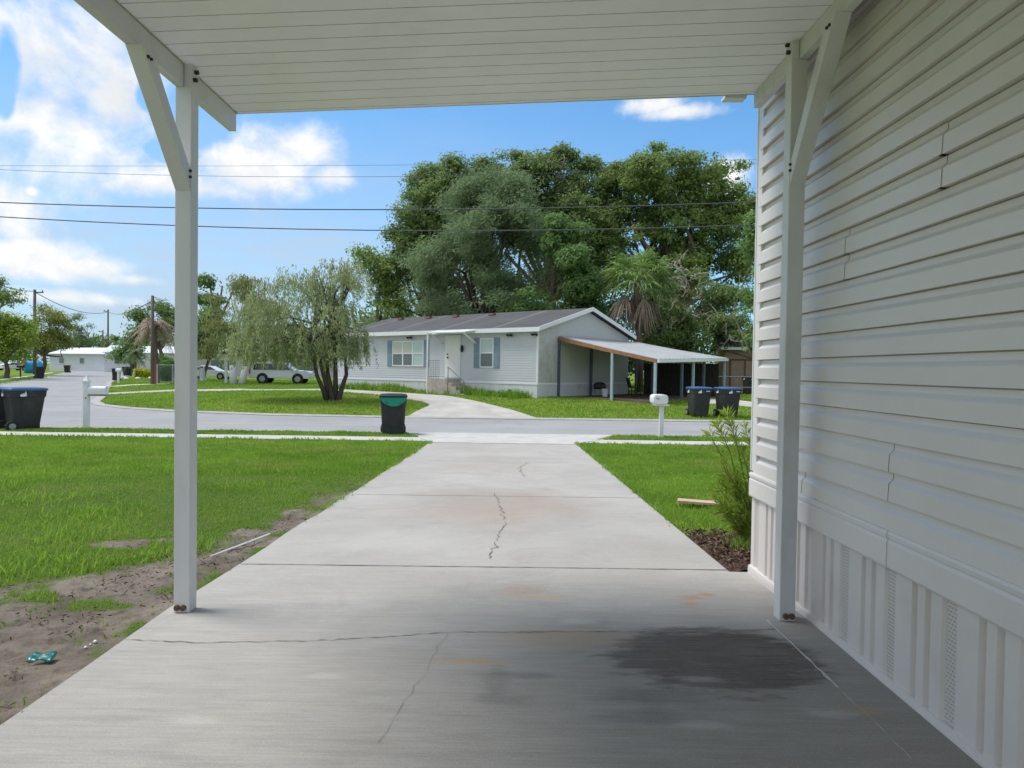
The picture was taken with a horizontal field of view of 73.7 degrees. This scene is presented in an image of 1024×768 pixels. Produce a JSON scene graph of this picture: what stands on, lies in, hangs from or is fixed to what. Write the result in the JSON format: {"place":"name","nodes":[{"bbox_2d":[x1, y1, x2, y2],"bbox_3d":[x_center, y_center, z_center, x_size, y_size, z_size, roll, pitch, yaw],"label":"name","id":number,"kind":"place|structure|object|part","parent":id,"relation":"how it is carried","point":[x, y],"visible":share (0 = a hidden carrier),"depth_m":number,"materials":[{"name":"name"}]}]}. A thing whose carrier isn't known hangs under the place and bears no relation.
{"place":"outdoors","nodes":[
{"label":"outdoors","id":0,"kind":"place"},
{"bbox_2d":[0,372,52,380],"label":"pavement","id":1,"kind":"structure","parent":0,"point":[20,377],"depth_m":69.07,"materials":[{"name":"concrete"}]},
{"bbox_2d":[23,361,42,372],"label":"play tent","id":2,"kind":"object","parent":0,"point":[28,365],"visible":0.47,"depth_m":95.06,"materials":[{"name":"blue fabric"}]},
{"bbox_2d":[113,383,168,386],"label":"pavement","id":3,"kind":"structure","parent":0,"point":[139,384],"depth_m":53.45,"materials":[{"name":"concrete"}]},
{"bbox_2d":[0,468,301,586],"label":"coarse grass","id":4,"kind":"structure","parent":0,"point":[26,497],"depth_m":5.53,"materials":[{"name":"plant"}]},
{"bbox_2d":[0,472,376,724],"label":"bare soil","id":5,"kind":"structure","parent":0,"point":[22,644],"depth_m":4.32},
{"bbox_2d":[26,651,56,662],"bbox_3d":[-2.165,1.256,3.144,0.109,0.028,0.064,1,14,-9],"label":"wrapper","id":6,"kind":"object","parent":5,"relation":"on","point":[48,657],"visible":1,"depth_m":3.14,"materials":[{"name":"teal plastic"}]},
{"bbox_2d":[0,508,317,706],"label":"soil weeds","id":7,"kind":"object","parent":5,"relation":"on","point":[79,638],"visible":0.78,"depth_m":3.76,"materials":[{"name":"green plant"}]},
{"bbox_2d":[0,488,356,723],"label":"soil debris","id":8,"kind":"object","parent":5,"relation":"on","point":[17,613],"visible":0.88,"depth_m":4.18,"materials":[{"name":"soil"}]},
{"bbox_2d":[210,533,269,556],"bbox_3d":[-2.119,1.259,5.363,0.021,0.018,0.720,1,1,15],"label":"edging strip","id":9,"kind":"object","parent":5,"relation":"on","point":[244,543],"visible":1,"depth_m":5.33,"materials":[{"name":"plastic"}]},
{"bbox_2d":[0,431,424,441],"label":"pavement","id":10,"kind":"structure","parent":0,"point":[360,438],"depth_m":17.09,"materials":[{"name":"concrete"}]},
{"bbox_2d":[0,434,428,710],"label":"grass","id":11,"kind":"structure","parent":0,"point":[220,448],"depth_m":9.87,"materials":[{"name":"plant"}]},
{"bbox_2d":[109,389,535,418],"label":"path","id":12,"kind":"structure","parent":0,"point":[443,405],"depth_m":27.93,"materials":[{"name":"concrete"}]},
{"bbox_2d":[0,164,745,176],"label":"power line","id":13,"kind":"object","parent":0,"point":[393,176],"visible":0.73,"depth_m":26.33,"materials":[{"name":"rubber"}]},
{"bbox_2d":[0,371,750,435],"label":"road","id":14,"kind":"structure","parent":0,"point":[63,404],"depth_m":22.47,"materials":[{"name":"asphalt"}]},
{"bbox_2d":[63,365,70,372],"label":"wheeled bin","id":15,"kind":"object","parent":14,"relation":"on","point":[66,368],"visible":1,"depth_m":103.35,"materials":[{"name":"black plastic"}]},
{"bbox_2d":[0,363,751,571],"bbox_3d":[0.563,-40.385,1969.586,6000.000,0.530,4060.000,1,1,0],"label":"ground","id":16,"kind":"structure","parent":0,"point":[13,372],"depth_m":27.00,"materials":[{"name":"plant"}]},
{"bbox_2d":[0,386,5,420],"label":"wheeled bin","id":17,"kind":"object","parent":16,"relation":"on","point":[2,413],"visible":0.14,"depth_m":18.55,"materials":[{"name":"black plastic"}]},
{"bbox_2d":[0,362,23,369],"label":"sedan","id":18,"kind":"object","parent":16,"relation":"on","point":[11,366],"visible":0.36,"depth_m":124.22,"materials":[{"name":"white paint"}]},
{"bbox_2d":[0,274,27,321],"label":"street tree","id":19,"kind":"object","parent":16,"relation":"on","point":[6,297],"visible":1,"depth_m":61.81,"materials":[{"name":"green plant"}]},
{"bbox_2d":[17,365,24,376],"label":"mailbox","id":20,"kind":"object","parent":16,"relation":"on","point":[20,366],"visible":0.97,"depth_m":71.62,"materials":[{"name":"plastic"}]},
{"bbox_2d":[0,309,42,377],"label":"street tree","id":21,"kind":"object","parent":16,"relation":"on","point":[10,334],"visible":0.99,"depth_m":65.71,"materials":[{"name":"green plant"}]},
{"bbox_2d":[0,387,48,429],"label":"wheeled bin","id":22,"kind":"object","parent":16,"relation":"on","point":[23,407],"visible":0.94,"depth_m":18.12,"materials":[{"name":"black plastic"}]},
{"bbox_2d":[33,289,43,373],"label":"utility pole","id":23,"kind":"object","parent":16,"relation":"on","point":[34,306],"visible":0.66,"depth_m":87.28,"materials":[{"name":"brown wood"}]},
{"bbox_2d":[37,293,106,313],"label":"power line","id":24,"kind":"object","parent":23,"relation":"attached to","point":[69,308],"visible":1,"depth_m":107.30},
{"bbox_2d":[11,301,80,375],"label":"street tree","id":25,"kind":"object","parent":16,"relation":"on","point":[53,336],"visible":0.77,"depth_m":79.18,"materials":[{"name":"green plant"}]},
{"bbox_2d":[48,348,105,371],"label":"mobile home","id":26,"kind":"object","parent":16,"relation":"on","point":[85,359],"visible":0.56,"depth_m":128.82,"materials":[{"name":"white"}]},
{"bbox_2d":[79,358,83,363],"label":"window","id":27,"kind":"structure","parent":26,"relation":"in","point":[81,360],"depth_m":128.00,"materials":[{"name":"grey glass"}]},
{"bbox_2d":[68,312,99,347],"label":"pine tree","id":28,"kind":"object","parent":16,"relation":"on","point":[84,338],"visible":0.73,"depth_m":154.32,"materials":[{"name":"green plant"}]},
{"bbox_2d":[81,375,108,427],"bbox_3d":[-11.461,0.561,18.770,0.645,1.600,0.180,1,1,0],"label":"mailbox","id":29,"kind":"object","parent":16,"relation":"on","point":[88,390],"visible":0.89,"depth_m":18.71,"materials":[{"name":"white paint"}]},
{"bbox_2d":[99,330,103,347],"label":"utility pole","id":30,"kind":"object","parent":16,"relation":"on","point":[102,331],"visible":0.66,"depth_m":138.50,"materials":[{"name":"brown wood"}]},
{"bbox_2d":[104,310,108,346],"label":"utility pole","id":31,"kind":"object","parent":16,"relation":"on","point":[107,311],"visible":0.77,"depth_m":141.46,"materials":[{"name":"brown wood"}]},
{"bbox_2d":[101,335,121,345],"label":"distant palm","id":32,"kind":"object","parent":16,"relation":"on","point":[114,338],"visible":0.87,"depth_m":139.49,"materials":[{"name":"green plant"}]},
{"bbox_2d":[111,368,120,380],"bbox_3d":[-36.632,-0.891,63.215,0.788,1.188,1.044,0,1,-29],"label":"wheeled bin","id":33,"kind":"object","parent":16,"relation":"on","point":[114,375],"visible":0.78,"depth_m":62.81,"materials":[{"name":"black plastic"}]},
{"bbox_2d":[115,368,121,382],"bbox_3d":[-32.589,-0.625,56.589,0.450,1.318,0.240,1,1,0],"label":"mailbox","id":34,"kind":"object","parent":16,"relation":"on","point":[117,370],"visible":0.96,"depth_m":56.53,"materials":[{"name":"white paint"}]},
{"bbox_2d":[103,339,148,373],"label":"street tree","id":35,"kind":"object","parent":16,"relation":"on","point":[120,353],"visible":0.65,"depth_m":99.10,"materials":[{"name":"green plant"}]},
{"bbox_2d":[122,366,131,375],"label":"wheeled bin","id":36,"kind":"object","parent":16,"relation":"on","point":[127,372],"visible":0.93,"depth_m":85.28,"materials":[{"name":"black plastic"}]},
{"bbox_2d":[118,348,149,377],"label":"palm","id":37,"kind":"object","parent":16,"relation":"on","point":[135,356],"visible":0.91,"depth_m":75.58,"materials":[{"name":"green plant"}]},
{"bbox_2d":[102,345,174,371],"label":"mobile home","id":38,"kind":"object","parent":16,"relation":"on","point":[109,364],"visible":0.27,"depth_m":119.31,"materials":[{"name":"white"}]},
{"bbox_2d":[132,367,149,377],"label":"yellow shrub","id":39,"kind":"object","parent":16,"relation":"on","point":[141,372],"visible":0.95,"depth_m":74.00,"materials":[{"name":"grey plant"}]},
{"bbox_2d":[118,297,174,354],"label":"oak tree","id":40,"kind":"object","parent":16,"relation":"on","point":[164,311],"visible":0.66,"depth_m":82.61,"materials":[{"name":"green plant"}]},
{"bbox_2d":[122,317,174,382],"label":"dead palm","id":41,"kind":"object","parent":16,"relation":"on","point":[160,325],"visible":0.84,"depth_m":56.80,"materials":[{"name":"brown plant"}]},
{"bbox_2d":[150,295,153,383],"bbox_3d":[-28.893,-3.381,54.867,0.285,7.429,0.300,1,1,0],"label":"utility pole","id":42,"kind":"object","parent":16,"relation":"on","point":[152,345],"visible":0.75,"depth_m":54.77,"materials":[{"name":"brown wood"}]},
{"bbox_2d":[154,364,156,383],"bbox_3d":[-28.277,-0.711,54.142,0.120,1.750,0.120,1,1,0],"label":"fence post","id":43,"kind":"object","parent":16,"relation":"on","point":[155,373],"visible":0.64,"depth_m":54.09,"materials":[{"name":"orange metal"}]},
{"bbox_2d":[149,353,174,380],"bbox_3d":[-31.636,-1.457,62.038,2.789,2.678,2.928,0,2,-39],"label":"palm bush","id":44,"kind":"object","parent":16,"relation":"on","point":[163,359],"visible":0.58,"depth_m":61.56,"materials":[{"name":"green plant"}]},
{"bbox_2d":[0,322,356,363],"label":"woodland","id":45,"kind":"object","parent":16,"relation":"on","point":[97,339],"visible":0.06,"depth_m":158.53,"materials":[{"name":"green plant"}]},
{"bbox_2d":[157,364,200,383],"bbox_3d":[-28.957,-0.833,59.523,0.100,1.720,7.196,1,1,2],"label":"chain link fence","id":46,"kind":"object","parent":16,"relation":"on","point":[172,369],"visible":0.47,"depth_m":57.82,"materials":[{"name":"grey"}]},
{"bbox_2d":[2,371,380,432],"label":"kerb","id":47,"kind":"structure","parent":16,"relation":"on","point":[166,428],"depth_m":18.99,"materials":[{"name":"concrete"}]},
{"bbox_2d":[33,367,44,377],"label":"wheeled bin","id":48,"kind":"object","parent":47,"relation":"on","point":[38,372],"visible":0.98,"depth_m":66.17,"materials":[{"name":"black plastic"}]},
{"bbox_2d":[173,272,249,380],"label":"pruned tree","id":49,"kind":"object","parent":16,"relation":"on","point":[208,280],"visible":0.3,"depth_m":65.13,"materials":[{"name":"green plant"}]},
{"bbox_2d":[197,366,228,379],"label":"sedan","id":50,"kind":"object","parent":16,"relation":"on","point":[217,372],"visible":0.41,"depth_m":72.16,"materials":[{"name":"white paint"}]},
{"bbox_2d":[222,349,228,382],"bbox_3d":[-24.830,-1.484,59.282,0.750,3.100,0.600,1,1,0],"label":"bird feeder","id":51,"kind":"object","parent":16,"relation":"on","point":[226,369],"visible":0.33,"depth_m":59.20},
{"bbox_2d":[197,273,292,383],"bbox_3d":[-23.173,-4.634,58.763,8.154,9.774,5.758,1,1,0],"label":"forked tree","id":52,"kind":"object","parent":16,"relation":"on","point":[242,285],"visible":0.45,"depth_m":58.44,"materials":[{"name":"green plant"}]},
{"bbox_2d":[197,346,332,376],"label":"mobile home","id":53,"kind":"object","parent":16,"relation":"on","point":[202,362],"visible":0.06,"depth_m":95.61,"materials":[{"name":"grey"}]},
{"bbox_2d":[210,359,235,370],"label":"window","id":54,"kind":"structure","parent":53,"relation":"in","point":[221,362],"depth_m":95.66,"materials":[{"name":"glass"}]},
{"bbox_2d":[284,360,312,371],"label":"window","id":55,"kind":"structure","parent":53,"relation":"in","point":[308,368],"depth_m":95.03,"materials":[{"name":"glass"}]},
{"bbox_2d":[249,362,313,383],"bbox_3d":[-20.543,-0.971,60.999,5.228,1.956,2.050,1,1,-4],"label":"parked car","id":56,"kind":"object","parent":16,"relation":"on","point":[269,374],"visible":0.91,"depth_m":60.06,"materials":[{"name":"white paint"}]},
{"bbox_3d":[-22.322,-1.532,59.958,0.800,0.520,0.140,1,1,-4],"label":"window","id":57,"kind":"part","parent":56,"relation":"part of","materials":[{"name":"black glass"}]},
{"bbox_3d":[-21.224,-1.518,60.035,1.100,0.520,0.140,1,1,-4],"label":"window","id":58,"kind":"part","parent":56,"relation":"part of","materials":[{"name":"black glass"}]},
{"bbox_2d":[218,257,378,400],"bbox_3d":[-9.224,-2.333,29.268,6.587,6.435,4.370,1,1,21],"label":"weeping tree","id":59,"kind":"object","parent":16,"relation":"on","point":[326,354],"visible":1,"depth_m":28.95,"materials":[{"name":"green plant"}]},
{"bbox_2d":[0,427,750,441],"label":"verge grass","id":60,"kind":"structure","parent":16,"relation":"on","point":[364,433],"depth_m":17.98,"materials":[{"name":"plant"}]},
{"bbox_2d":[379,393,407,434],"bbox_3d":[-3.220,0.820,18.519,0.744,1.122,1.001,1,1,-10],"label":"wheeled bin","id":61,"kind":"object","parent":60,"relation":"on","point":[393,407],"visible":0.92,"depth_m":18.14,"materials":[{"name":"black plastic"}]},
{"bbox_2d":[0,429,750,528],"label":"edge grass","id":62,"kind":"structure","parent":16,"relation":"on","point":[577,443],"depth_m":16.47,"materials":[{"name":"plant"}]},
{"bbox_2d":[0,375,751,419],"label":"grass","id":63,"kind":"structure","parent":16,"relation":"on","point":[144,397],"depth_m":29.81,"materials":[{"name":"plant"}]},
{"bbox_2d":[338,241,425,322],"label":"scrub tree","id":64,"kind":"object","parent":16,"relation":"on","point":[380,267],"visible":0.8,"depth_m":52.86,"materials":[{"name":"green plant"}]},
{"bbox_2d":[90,374,750,422],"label":"kerb","id":65,"kind":"structure","parent":16,"relation":"on","point":[96,401],"depth_m":24.85,"materials":[{"name":"concrete"}]},
{"bbox_2d":[364,151,499,316],"bbox_3d":[-5.109,-9.091,54.085,13.059,19.000,9.113,1,1,0],"label":"oak tree","id":66,"kind":"object","parent":16,"relation":"on","point":[428,183],"visible":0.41,"depth_m":52.94,"materials":[{"name":"green plant"}]},
{"bbox_2d":[338,381,532,399],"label":"weeds","id":67,"kind":"object","parent":16,"relation":"on","point":[511,393],"visible":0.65,"depth_m":34.41,"materials":[{"name":"green plant"}]},
{"bbox_2d":[427,360,466,394],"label":"entry steps","id":68,"kind":"structure","parent":16,"relation":"on","point":[440,385],"depth_m":33.76,"materials":[{"name":"concrete"}]},
{"bbox_2d":[395,163,561,316],"bbox_3d":[-2.159,-6.931,45.008,11.058,15.068,8.074,1,1,0],"label":"cedar tree","id":69,"kind":"object","parent":16,"relation":"on","point":[484,264],"visible":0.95,"depth_m":44.33,"materials":[{"name":"green plant"}]},
{"bbox_2d":[338,307,636,397],"bbox_3d":[-2.112,-1.670,38.969,15.200,4.800,10.000,2,2,38],"label":"mobile home","id":70,"kind":"object","parent":16,"relation":"on","point":[496,352],"visible":0.74,"depth_m":34.51,"materials":[{"name":"white"}]},
{"bbox_2d":[392,340,423,365],"bbox_3d":[-5.586,-1.638,36.622,2.410,1.370,0.045,2,2,38],"label":"window","id":71,"kind":"structure","parent":70,"relation":"in","point":[404,353],"depth_m":36.60,"materials":[{"name":"white glass"}]},
{"bbox_2d":[446,337,458,376],"bbox_3d":[-3.028,-1.368,34.552,0.880,2.040,0.064,2,2,38],"label":"door","id":72,"kind":"structure","parent":70,"relation":"in","point":[452,343],"depth_m":34.57,"materials":[{"name":"plastic"}]},
{"bbox_2d":[479,338,493,367],"bbox_3d":[-1.230,-1.515,33.218,0.870,1.430,0.045,2,2,38],"label":"window","id":73,"kind":"structure","parent":70,"relation":"in","point":[486,344],"depth_m":33.20,"materials":[{"name":"white glass"}]},
{"bbox_2d":[407,432,610,443],"bbox_3d":[-0.020,1.452,17.605,5.800,0.160,2.900,1,1,0],"label":"apron","id":74,"kind":"object","parent":16,"relation":"on","point":[441,437],"visible":0.75,"depth_m":17.65,"materials":[{"name":"concrete"}]},
{"bbox_2d":[348,251,720,380],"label":"undergrowth","id":75,"kind":"object","parent":16,"relation":"on","point":[610,303],"visible":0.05,"depth_m":59.15,"materials":[{"name":"green plant"}]},
{"bbox_2d":[497,210,612,318],"bbox_3d":[2.743,-4.956,42.313,7.398,11.371,5.402,1,1,0],"label":"maple tree","id":76,"kind":"object","parent":16,"relation":"on","point":[565,250],"visible":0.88,"depth_m":41.66,"materials":[{"name":"green plant"}]},
{"bbox_2d":[477,140,639,309],"bbox_3d":[3.235,-9.652,55.217,14.467,20.328,9.771,1,1,0],"label":"oak tree","id":77,"kind":"object","parent":16,"relation":"on","point":[566,189],"visible":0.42,"depth_m":53.67,"materials":[{"name":"green plant"}]},
{"bbox_2d":[597,247,681,392],"bbox_3d":[7.375,-3.683,40.502,5.488,9.028,5.439,2,2,39],"label":"cabbage palm","id":78,"kind":"object","parent":16,"relation":"on","point":[639,309],"visible":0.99,"depth_m":40.01,"materials":[{"name":"green plant"}]},
{"bbox_2d":[564,393,714,403],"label":"lean to floor","id":79,"kind":"structure","parent":16,"relation":"on","point":[642,398],"depth_m":32.83,"materials":[{"name":"concrete"}]},
{"bbox_2d":[593,382,605,395],"bbox_3d":[4.405,0.254,34.339,0.620,0.695,0.347,1,1,0],"label":"grill","id":80,"kind":"object","parent":79,"relation":"on","point":[598,385],"visible":0.85,"depth_m":34.18,"materials":[{"name":"metal"}]},
{"bbox_2d":[602,387,607,396],"bbox_3d":[4.591,0.352,33.687,0.315,0.530,0.315,2,1,34],"label":"bucket","id":81,"kind":"object","parent":79,"relation":"on","point":[604,392],"visible":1,"depth_m":33.58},
{"bbox_2d":[626,378,640,395],"bbox_3d":[6.263,0.146,35.238,0.663,0.925,0.536,1,1,-10],"label":"patio chair","id":82,"kind":"object","parent":79,"relation":"on","point":[629,383],"visible":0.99,"depth_m":35.06,"materials":[{"name":"plastic"}]},
{"bbox_2d":[557,335,728,400],"bbox_3d":[6.753,-0.597,34.212,5.285,3.405,8.158,2,2,38],"label":"lean to carport","id":83,"kind":"object","parent":79,"relation":"on","point":[654,355],"visible":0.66,"depth_m":32.59,"materials":[{"name":"metal"}]},
{"bbox_2d":[650,394,669,437],"bbox_3d":[3.952,0.931,18.291,0.450,1.306,0.564,1,1,0],"label":"mailbox","id":84,"kind":"object","parent":16,"relation":"on","point":[660,401],"visible":0.92,"depth_m":18.22,"materials":[{"name":"white paint"}]},
{"bbox_2d":[579,443,750,535],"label":"grass","id":85,"kind":"structure","parent":16,"relation":"on","point":[667,455],"depth_m":10.95,"materials":[{"name":"plant"}]},
{"bbox_2d":[678,498,719,504],"bbox_3d":[2.089,1.314,7.610,0.470,0.022,0.180,2,0,13],"label":"board","id":86,"kind":"object","parent":85,"relation":"on","point":[696,501],"visible":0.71,"depth_m":7.56,"materials":[{"name":"wood"}]},
{"bbox_2d":[628,344,702,381],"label":"undergrowth","id":87,"kind":"object","parent":16,"relation":"on","point":[631,359],"visible":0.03,"depth_m":41.60,"materials":[{"name":"green plant"}]},
{"bbox_2d":[588,140,755,340],"bbox_3d":[12.844,-9.253,53.150,14.307,19.828,8.693,1,1,0],"label":"oak tree","id":88,"kind":"object","parent":16,"relation":"on","point":[657,184],"visible":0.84,"depth_m":52.19,"materials":[{"name":"green plant"}]},
{"bbox_2d":[643,363,718,395],"bbox_3d":[9.129,-0.097,37.097,4.330,2.050,0.070,2,2,38],"label":"screen fence","id":89,"kind":"object","parent":16,"relation":"on","point":[668,378],"visible":0.52,"depth_m":37.18,"materials":[{"name":"black fabric"}]},
{"bbox_2d":[626,251,753,356],"bbox_3d":[11.659,-3.821,43.883,8.772,9.286,7.629,1,1,0],"label":"tangled bush","id":90,"kind":"object","parent":16,"relation":"on","point":[676,331],"visible":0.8,"depth_m":42.93,"materials":[{"name":"green plant"}]},
{"bbox_2d":[685,386,712,415],"bbox_3d":[7.152,0.670,26.223,0.759,1.144,1.021,1,1,-8],"label":"wheeled bin","id":91,"kind":"object","parent":16,"relation":"on","point":[698,397],"visible":0.98,"depth_m":25.86,"materials":[{"name":"black plastic"}]},
{"bbox_2d":[682,527,750,571],"bbox_3d":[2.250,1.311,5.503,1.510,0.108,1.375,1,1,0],"label":"mulch","id":92,"kind":"object","parent":16,"relation":"on","point":[713,543],"visible":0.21,"depth_m":5.47,"materials":[{"name":"wood"}]},
{"bbox_2d":[701,405,751,541],"bbox_3d":[1.918,0.760,5.717,0.754,1.182,0.621,1,1,0],"label":"corner shrub","id":93,"kind":"object","parent":92,"relation":"on","point":[740,523],"visible":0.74,"depth_m":5.66,"materials":[{"name":"green plant"}]},
{"bbox_2d":[717,530,750,551],"bbox_3d":[1.857,1.244,5.491,0.398,0.193,0.469,1,1,0],"label":"grass tuft","id":94,"kind":"object","parent":92,"relation":"on","point":[736,542],"visible":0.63,"depth_m":5.46,"materials":[{"name":"plant"}]},
{"bbox_2d":[713,387,741,415],"bbox_3d":[8.252,0.685,26.223,0.759,1.144,1.021,0,1,-14],"label":"wheeled bin","id":95,"kind":"object","parent":16,"relation":"on","point":[726,397],"visible":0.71,"depth_m":25.87,"materials":[{"name":"black plastic"}]},
{"bbox_2d":[710,335,752,389],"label":"shed","id":96,"kind":"structure","parent":16,"relation":"on","point":[739,363],"depth_m":43.37,"materials":[{"name":"beige"}]},
{"bbox_2d":[731,361,751,389],"bbox_3d":[14.758,-0.461,43.297,1.700,2.030,0.011,1,1,8],"label":"door","id":97,"kind":"structure","parent":96,"relation":"in","point":[737,367],"depth_m":43.34,"materials":[{"name":"beige"}]},
{"bbox_2d":[719,376,751,387],"bbox_3d":[14.772,0.165,38.590,8.061,1.220,0.070,1,1,6],"label":"rail fence","id":98,"kind":"object","parent":16,"relation":"on","point":[737,380],"visible":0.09,"depth_m":38.76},
{"bbox_2d":[732,209,755,358],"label":"young tree","id":99,"kind":"object","parent":16,"relation":"on","point":[749,241],"visible":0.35,"depth_m":36.10,"materials":[{"name":"green plant"}]},
{"bbox_2d":[741,376,751,394],"bbox_3d":[13.963,0.082,40.051,0.730,1.100,0.981,1,1,-11],"label":"wheeled bin","id":100,"kind":"object","parent":16,"relation":"on","point":[747,382],"visible":0.52,"depth_m":39.78,"materials":[{"name":"black plastic"}]},
{"bbox_2d":[0,216,754,230],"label":"power line","id":101,"kind":"object","parent":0,"point":[383,230],"visible":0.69,"depth_m":24.87,"materials":[{"name":"rubber"}]},
{"bbox_2d":[0,201,755,209],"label":"power line","id":102,"kind":"object","parent":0,"point":[384,209],"visible":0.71,"depth_m":25.35,"materials":[{"name":"rubber"}]},
{"bbox_2d":[0,159,756,165],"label":"power line","id":103,"kind":"object","parent":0,"point":[465,164],"visible":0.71,"depth_m":26.32,"materials":[{"name":"rubber"}]},
{"bbox_2d":[0,0,757,371],"label":"sky","id":104,"kind":"structure","parent":0,"point":[72,99],"materials":[{"name":"blue"}]},
{"bbox_2d":[0,442,981,767],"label":"driveway","id":105,"kind":"structure","parent":0,"point":[444,604],"depth_m":3.22,"materials":[{"name":"concrete"}]},
{"bbox_2d":[74,0,862,620],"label":"carport","id":106,"kind":"object","parent":105,"relation":"on","point":[222,62],"visible":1,"depth_m":3.73,"materials":[{"name":"white paint"}]},
{"bbox_2d":[748,0,1023,767],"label":"mobile home","id":107,"kind":"object","parent":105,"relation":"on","point":[910,558],"visible":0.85,"depth_m":2.86,"materials":[{"name":"plastic"}]},
{"bbox_2d":[585,440,748,445],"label":"pavement","id":108,"kind":"structure","parent":0,"point":[690,443],"depth_m":17.02,"materials":[{"name":"concrete"}]},
{"bbox_2d":[710,399,751,406],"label":"path","id":109,"kind":"structure","parent":0,"point":[744,403],"depth_m":30.40,"materials":[{"name":"concrete"}]}
]}

